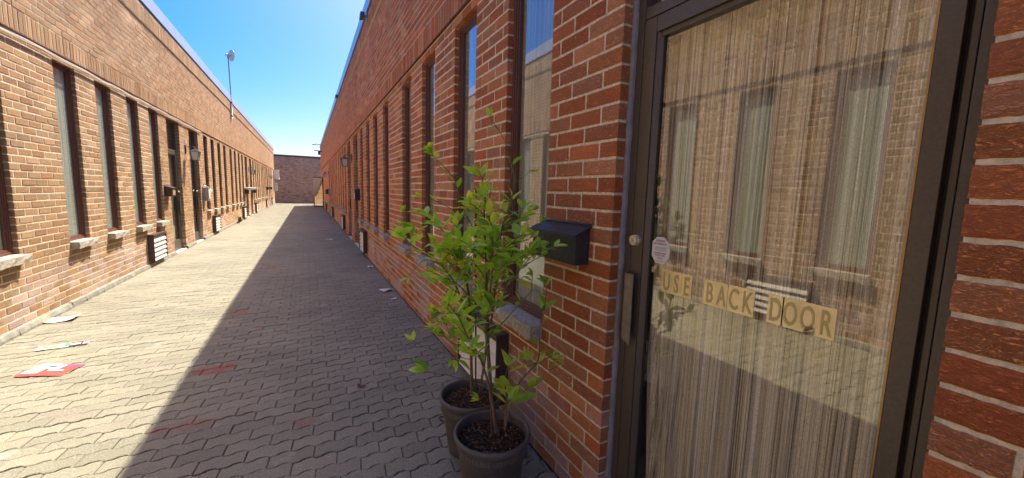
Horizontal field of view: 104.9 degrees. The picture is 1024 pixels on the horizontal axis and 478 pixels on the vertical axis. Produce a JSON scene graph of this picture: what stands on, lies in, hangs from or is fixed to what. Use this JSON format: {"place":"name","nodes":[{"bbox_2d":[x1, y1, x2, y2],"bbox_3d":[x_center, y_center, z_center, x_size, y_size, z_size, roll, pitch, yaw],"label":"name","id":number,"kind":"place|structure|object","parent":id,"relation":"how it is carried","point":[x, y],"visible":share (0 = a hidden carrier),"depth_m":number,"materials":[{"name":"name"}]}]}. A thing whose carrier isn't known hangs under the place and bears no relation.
{"place":"outdoors","nodes":[
{"label":"outdoors","id":0,"kind":"place"},
{"bbox_2d":[153,0,364,156],"label":"sky","id":1,"kind":"structure","parent":0,"point":[287,67],"materials":[{"name":"blue"}]},
{"bbox_2d":[0,203,559,477],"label":"paving","id":2,"kind":"structure","parent":0,"point":[181,373],"depth_m":2.79,"materials":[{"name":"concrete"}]},
{"bbox_2d":[14,363,85,376],"bbox_3d":[-3.239,0.919,2.768,0.280,0.007,0.190,1,7,-7],"label":"flyer","id":3,"kind":"object","parent":2,"relation":"on","point":[51,369],"visible":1,"depth_m":2.76,"materials":[{"name":"red paper"}]},
{"bbox_2d":[43,313,80,322],"bbox_3d":[-4.326,0.759,3.770,0.240,0.030,0.170,-2,8,-31],"label":"flyer","id":4,"kind":"object","parent":2,"relation":"on","point":[56,319],"visible":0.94,"depth_m":3.76,"materials":[{"name":"beige paper"}]},
{"bbox_2d":[34,340,90,350],"bbox_3d":[-3.625,0.861,3.184,0.290,0.005,0.095,-3,8,-35],"label":"flyer","id":5,"kind":"object","parent":2,"relation":"on","point":[64,345],"visible":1,"depth_m":3.19,"materials":[{"name":"beige paper"}]},
{"bbox_2d":[388,142,532,458],"bbox_3d":[-0.269,0.336,1.879,0.673,1.540,0.446,-2,7,-27],"label":"potted sapling","id":6,"kind":"object","parent":2,"relation":"on","point":[455,397],"visible":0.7,"depth_m":1.84,"materials":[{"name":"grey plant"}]},
{"bbox_2d":[408,107,567,477],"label":"potted sapling","id":7,"kind":"object","parent":2,"relation":"on","point":[492,442],"visible":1,"depth_m":1.63,"materials":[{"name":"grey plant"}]},
{"label":"ground","id":8,"kind":"structure","parent":0,"visible":0},
{"bbox_2d":[0,0,274,345],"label":"brick building","id":9,"kind":"structure","parent":8,"relation":"on","point":[90,167],"depth_m":4.92,"materials":[{"name":"brown brick"}]},
{"bbox_2d":[0,146,32,269],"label":"window","id":10,"kind":"structure","parent":9,"relation":"in","point":[8,259],"depth_m":3.35,"materials":[{"name":"brown paint"}]},
{"bbox_2d":[52,61,99,248],"bbox_3d":[-4.853,-0.872,4.235,0.334,1.954,0.490,-2,7,-27],"label":"window","id":11,"kind":"structure","parent":9,"relation":"in","point":[61,74],"depth_m":4.34,"materials":[{"name":"glass"}]},
{"bbox_2d":[0,27,200,131],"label":"cable","id":12,"kind":"object","parent":9,"relation":"attached to","point":[33,44],"visible":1,"depth_m":4.37,"materials":[{"name":"grey plastic"}]},
{"bbox_2d":[94,82,129,238],"bbox_3d":[-5.266,-0.976,5.028,0.334,1.954,0.490,-2,7,-27],"label":"window","id":13,"kind":"structure","parent":9,"relation":"in","point":[114,232],"depth_m":5.15,"materials":[{"name":"glass"}]},
{"bbox_2d":[126,98,153,231],"bbox_3d":[-5.700,-1.085,5.860,0.334,1.954,0.490,-2,7,-27],"label":"window","id":14,"kind":"structure","parent":9,"relation":"in","point":[141,227],"depth_m":5.99,"materials":[{"name":"glass"}]},
{"bbox_2d":[147,231,167,261],"bbox_3d":[-5.845,0.113,6.510,0.082,0.432,0.650,-2,7,-27],"label":"louvred vent","id":15,"kind":"object","parent":9,"relation":"attached to","point":[157,247],"visible":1,"depth_m":6.40,"materials":[{"name":"white metal"}]},
{"bbox_2d":[148,109,170,225],"bbox_3d":[-6.112,-1.188,6.648,0.334,1.954,0.490,-2,7,-27],"label":"window","id":16,"kind":"structure","parent":9,"relation":"in","point":[160,222],"depth_m":6.79,"materials":[{"name":"glass"}]},
{"bbox_2d":[164,185,176,195],"bbox_3d":[-6.183,-0.874,7.135,0.112,0.199,0.274,-2,7,-27],"label":"mailbox","id":17,"kind":"object","parent":9,"relation":"attached to","point":[169,190],"visible":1,"depth_m":7.04,"materials":[{"name":"brown metal"}]},
{"bbox_2d":[166,118,186,252],"bbox_3d":[-6.751,-1.014,7.564,0.510,2.547,0.876,-2,7,-27],"label":"door","id":18,"kind":"structure","parent":9,"relation":"in","point":[170,129],"depth_m":7.83,"materials":[{"name":"brown metal"}]},
{"bbox_2d":[184,145,201,160],"bbox_3d":[-6.753,-1.820,8.342,0.265,0.313,0.190,-2,7,-27],"label":"wall lantern","id":19,"kind":"object","parent":9,"relation":"attached to","point":[195,153],"depth_m":8.31,"materials":[{"name":"paint"}]},
{"bbox_2d":[188,129,203,242],"bbox_3d":[-7.463,-1.193,8.929,0.510,2.547,0.876,-2,7,-27],"label":"door","id":20,"kind":"structure","parent":9,"relation":"in","point":[195,196],"depth_m":9.22,"materials":[{"name":"brown metal"}]},
{"bbox_2d":[202,187,209,200],"bbox_3d":[-7.516,-1.109,9.696,0.112,0.339,0.224,-2,7,-27],"label":"mailbox","id":21,"kind":"object","parent":9,"relation":"attached to","point":[206,194],"visible":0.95,"depth_m":9.61,"materials":[{"name":"grey metal"}]},
{"bbox_2d":[205,185,212,198],"bbox_3d":[-7.485,-1.160,9.765,0.127,0.345,0.266,1,7,-2],"label":"flyer","id":22,"kind":"object","parent":21,"relation":"in","point":[210,190],"visible":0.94,"depth_m":9.72,"materials":[{"name":"white paper"}]},
{"bbox_2d":[203,136,214,212],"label":"window","id":23,"kind":"structure","parent":9,"relation":"in","point":[209,211],"depth_m":10.15,"materials":[{"name":"brown paint"}]},
{"bbox_2d":[210,140,220,210],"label":"window","id":24,"kind":"structure","parent":9,"relation":"in","point":[215,209],"depth_m":10.92,"materials":[{"name":"black glass"}]},
{"bbox_2d":[212,214,220,231],"bbox_3d":[-8.073,-0.447,10.781,0.082,0.432,0.650,-2,7,-27],"label":"louvred vent","id":25,"kind":"object","parent":9,"relation":"attached to","point":[216,218],"visible":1,"depth_m":10.63,"materials":[{"name":"white metal"}]},
{"bbox_2d":[217,143,225,209],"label":"window","id":26,"kind":"structure","parent":9,"relation":"in","point":[222,208],"depth_m":11.73,"materials":[{"name":"black glass"}]},
{"bbox_2d":[223,146,230,207],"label":"window","id":27,"kind":"structure","parent":9,"relation":"in","point":[227,206],"depth_m":12.52,"materials":[{"name":"black glass"}]},
{"bbox_2d":[225,50,234,118],"bbox_3d":[-9.576,-5.202,13.391,0.378,2.396,0.215,6,8,34],"label":"dish antenna","id":28,"kind":"object","parent":9,"relation":"attached to","point":[230,55],"visible":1,"depth_m":13.30,"materials":[{"name":"grey metal"}]},
{"bbox_2d":[229,149,236,206],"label":"window","id":29,"kind":"structure","parent":9,"relation":"in","point":[233,205],"depth_m":13.50,"materials":[{"name":"black glass"}]},
{"bbox_2d":[234,153,240,205],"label":"window","id":30,"kind":"structure","parent":9,"relation":"in","point":[238,204],"depth_m":14.33,"materials":[{"name":"black glass"}]},
{"bbox_2d":[238,159,243,204],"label":"window","id":31,"kind":"structure","parent":9,"relation":"in","point":[242,203],"depth_m":15.14,"materials":[{"name":"black glass"}]},
{"bbox_2d":[241,155,246,203],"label":"window","id":32,"kind":"structure","parent":9,"relation":"in","point":[241,155],"depth_m":15.90,"materials":[{"name":"black glass"}]},
{"bbox_2d":[242,206,246,217],"bbox_3d":[-10.610,-1.085,15.642,0.082,0.432,0.650,-2,7,-27],"label":"louvred vent","id":33,"kind":"object","parent":9,"relation":"attached to","point":[244,210],"visible":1,"depth_m":15.38,"materials":[{"name":"white metal"}]},
{"bbox_2d":[244,157,249,216],"bbox_3d":[-11.474,-2.202,16.617,0.510,2.547,0.776,-2,7,-27],"label":"door","id":34,"kind":"structure","parent":9,"relation":"in","point":[244,157],"depth_m":16.98,"materials":[{"name":"brown metal"}]},
{"bbox_2d":[255,202,258,211],"bbox_3d":[-12.585,-1.582,19.428,0.082,0.432,0.650,-2,7,-27],"label":"louvred vent","id":35,"kind":"object","parent":9,"relation":"attached to","point":[256,207],"visible":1,"depth_m":19.16,"materials":[{"name":"white metal"}]},
{"bbox_2d":[274,183,277,190],"bbox_3d":[-18.332,-4.058,30.571,0.258,0.620,0.032,-2,7,-27],"label":"wall sign","id":36,"kind":"object","parent":9,"relation":"attached to","point":[275,186],"visible":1,"depth_m":30.57,"materials":[{"name":"white"}]},
{"bbox_2d":[273,170,279,178],"bbox_3d":[-18.307,-5.009,30.614,0.400,0.720,0.800,-2,7,-27],"label":"air conditioner","id":37,"kind":"object","parent":9,"relation":"attached to","point":[275,174],"visible":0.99,"depth_m":30.30,"materials":[{"name":"white metal"}]},
{"bbox_2d":[273,154,320,202],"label":"brick building","id":38,"kind":"structure","parent":8,"relation":"on","point":[297,173],"depth_m":33.25,"materials":[{"name":"brown brick"}]},
{"bbox_2d":[320,0,1023,477],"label":"brick building","id":39,"kind":"structure","parent":8,"relation":"on","point":[858,164],"depth_m":1.22,"materials":[{"name":"brown brick"}]},
{"bbox_2d":[313,177,323,206],"bbox_3d":[-13.291,-3.226,27.017,0.950,2.030,0.067,5,7,25],"label":"open glass door","id":40,"kind":"structure","parent":39,"relation":"attached to","point":[318,194],"depth_m":27.00,"materials":[{"name":"paint"}]},
{"bbox_2d":[331,206,333,216],"bbox_3d":[-7.855,-1.193,17.235,0.082,0.432,0.650,-2,7,-27],"label":"louvred vent","id":41,"kind":"object","parent":39,"relation":"attached to","point":[332,211],"visible":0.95,"depth_m":16.96,"materials":[{"name":"grey metal"}]},
{"bbox_2d":[341,214,345,229],"bbox_3d":[-5.236,-0.535,12.215,0.082,0.432,0.650,-2,7,-27],"label":"louvred vent","id":42,"kind":"object","parent":39,"relation":"attached to","point":[343,224],"visible":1,"depth_m":11.96,"materials":[{"name":"grey metal"}]},
{"bbox_2d":[341,154,351,166],"bbox_3d":[-4.099,-1.948,9.733,0.265,0.313,0.190,-2,7,-27],"label":"wall lantern","id":43,"kind":"object","parent":39,"relation":"attached to","point":[344,160],"depth_m":9.68,"materials":[{"name":"paint"}]},
{"bbox_2d":[349,162,351,239],"bbox_3d":[-4.147,-1.306,10.689,0.510,2.547,0.896,-2,7,-27],"label":"door","id":44,"kind":"structure","parent":39,"relation":"in","point":[350,162],"depth_m":10.95,"materials":[{"name":"brown metal"}]},
{"bbox_2d":[354,188,359,199],"bbox_3d":[-3.389,-0.975,8.585,0.112,0.259,0.284,-2,7,-27],"label":"mailbox","id":45,"kind":"object","parent":39,"relation":"attached to","point":[356,194],"visible":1,"depth_m":8.48,"materials":[{"name":"paint"}]},
{"bbox_2d":[355,137,358,247],"bbox_3d":[-3.421,-1.123,9.298,0.510,2.547,0.896,-2,7,-27],"label":"door","id":46,"kind":"structure","parent":39,"relation":"in","point":[357,209],"depth_m":9.51,"materials":[{"name":"brown metal"}]},
{"bbox_2d":[357,130,363,223],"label":"window","id":47,"kind":"structure","parent":39,"relation":"in","point":[360,221],"depth_m":8.32,"materials":[{"name":"brown glass"}]},
{"bbox_2d":[359,228,367,253],"bbox_3d":[-2.994,0.029,7.918,0.082,0.432,0.650,-2,7,-27],"label":"louvred vent","id":48,"kind":"object","parent":39,"relation":"attached to","point":[363,248],"visible":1,"depth_m":7.67,"materials":[{"name":"grey metal"}]},
{"bbox_2d":[359,11,367,21],"bbox_3d":[-2.479,-3.715,6.565,0.119,0.120,0.137,-2,7,-27],"label":"floodlight","id":49,"kind":"object","parent":39,"relation":"attached to","point":[362,15],"visible":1,"depth_m":6.52,"materials":[{"name":"grey metal"}]},
{"bbox_2d":[363,123,370,228],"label":"window","id":50,"kind":"structure","parent":39,"relation":"in","point":[367,225],"depth_m":7.48,"materials":[{"name":"brown paint"}]},
{"bbox_2d":[370,115,378,233],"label":"window","id":51,"kind":"structure","parent":39,"relation":"in","point":[374,230],"depth_m":6.67,"materials":[{"name":"brown glass"}]},
{"bbox_2d":[379,104,388,240],"bbox_3d":[-1.738,-0.958,5.724,0.334,1.954,0.490,-2,7,-27],"label":"window","id":52,"kind":"structure","parent":39,"relation":"in","point":[384,236],"depth_m":5.83,"materials":[{"name":"brown glass"}]},
{"bbox_2d":[396,80,410,254],"bbox_3d":[-1.127,-0.804,4.553,0.334,1.954,0.490,-2,7,-27],"label":"window","id":53,"kind":"structure","parent":39,"relation":"in","point":[404,248],"depth_m":4.63,"materials":[{"name":"brown paint"}]},
{"bbox_2d":[414,55,434,269],"bbox_3d":[-0.713,-0.700,3.760,0.334,1.954,0.490,-2,7,-27],"label":"window","id":54,"kind":"structure","parent":39,"relation":"in","point":[430,65],"depth_m":3.85,"materials":[{"name":"brown paint"}]},
{"bbox_2d":[445,11,476,294],"bbox_3d":[-0.274,-0.590,2.919,0.334,1.954,0.490,-2,7,-27],"label":"window","id":55,"kind":"structure","parent":39,"relation":"in","point":[468,32],"depth_m":2.97,"materials":[{"name":"glass"}]},
{"bbox_2d":[458,308,508,405],"bbox_3d":[-0.209,0.730,2.581,0.082,0.432,0.650,-2,7,-27],"label":"louvred vent","id":56,"kind":"object","parent":39,"relation":"attached to","point":[499,342],"visible":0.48,"depth_m":2.35,"materials":[{"name":"metal"}]},
{"bbox_2d":[489,0,554,339],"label":"window","id":57,"kind":"structure","parent":39,"relation":"in","point":[533,19],"depth_m":2.15,"materials":[{"name":"glass"}]},
{"bbox_2d":[530,218,591,265],"bbox_3d":[0.203,0.004,1.739,0.082,0.169,0.359,-2,7,-27],"label":"mailbox","id":58,"kind":"object","parent":39,"relation":"attached to","point":[575,236],"visible":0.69,"depth_m":1.65,"materials":[{"name":"paint"}]},
{"bbox_2d":[611,0,998,477],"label":"door","id":59,"kind":"structure","parent":39,"relation":"in","point":[818,152],"depth_m":1.06,"materials":[{"name":"brown metal"}]},
{"bbox_2d":[652,237,669,264],"bbox_3d":[0.526,0.041,1.398,0.001,0.096,0.084,-2,7,-27],"label":"security sticker","id":60,"kind":"object","parent":59,"relation":"attached to","point":[660,250],"visible":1,"depth_m":1.40,"materials":[{"name":"white"}]},
{"bbox_2d":[661,269,671,293],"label":"letter sticker","id":61,"kind":"object","parent":59,"relation":"attached to","point":[666,280],"visible":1,"depth_m":1.38,"materials":[{"name":"beige paper"}]},
{"bbox_2d":[670,271,681,295],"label":"letter sticker","id":62,"kind":"object","parent":59,"relation":"attached to","point":[676,280],"visible":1,"depth_m":1.34,"materials":[{"name":"beige paper"}]},
{"bbox_2d":[680,274,692,299],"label":"letter sticker","id":63,"kind":"object","parent":59,"relation":"attached to","point":[686,286],"visible":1,"depth_m":1.30,"materials":[{"name":"beige paper"}]},
{"bbox_2d":[703,279,716,305],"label":"letter sticker","id":64,"kind":"object","parent":59,"relation":"attached to","point":[709,292],"visible":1,"depth_m":1.23,"materials":[{"name":"beige paper"}]},
{"bbox_2d":[714,282,728,309],"bbox_3d":[0.635,0.172,1.195,0.002,0.079,0.040,-2,7,-27],"label":"letter sticker","id":65,"kind":"object","parent":59,"relation":"attached to","point":[721,294],"visible":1,"depth_m":1.20,"materials":[{"name":"beige paper"}]},
{"bbox_2d":[726,284,741,313],"bbox_3d":[0.653,0.177,1.161,0.002,0.079,0.040,-2,7,-27],"label":"letter sticker","id":66,"kind":"object","parent":59,"relation":"attached to","point":[733,298],"visible":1,"depth_m":1.16,"materials":[{"name":"beige paper"}]},
{"bbox_2d":[739,287,755,317],"bbox_3d":[0.671,0.181,1.126,0.002,0.079,0.040,-2,7,-27],"label":"letter sticker","id":67,"kind":"object","parent":59,"relation":"attached to","point":[747,300],"visible":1,"depth_m":1.12,"materials":[{"name":"beige paper"}]},
{"bbox_2d":[766,294,782,325],"bbox_3d":[0.707,0.190,1.058,0.002,0.079,0.040,-2,7,-27],"label":"letter sticker","id":68,"kind":"object","parent":59,"relation":"attached to","point":[774,309],"visible":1,"depth_m":1.06,"materials":[{"name":"beige paper"}]},
{"bbox_2d":[780,297,799,330],"bbox_3d":[0.724,0.194,1.025,0.002,0.079,0.040,-2,7,-27],"label":"letter sticker","id":69,"kind":"object","parent":59,"relation":"attached to","point":[790,313],"visible":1,"depth_m":1.02,"materials":[{"name":"beige paper"}]},
{"bbox_2d":[797,301,817,331],"bbox_3d":[0.738,0.199,0.988,0.010,0.079,0.041,-2,7,-27],"label":"letter sticker","id":70,"kind":"object","parent":59,"relation":"attached to","point":[807,317],"visible":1,"depth_m":0.99,"materials":[{"name":"beige paper"}]},
{"bbox_2d":[814,305,837,341],"bbox_3d":[0.761,0.204,0.955,0.002,0.079,0.040,-2,7,-27],"label":"letter sticker","id":71,"kind":"object","parent":59,"relation":"attached to","point":[826,322],"visible":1,"depth_m":0.95,"materials":[{"name":"beige paper"}]}
]}

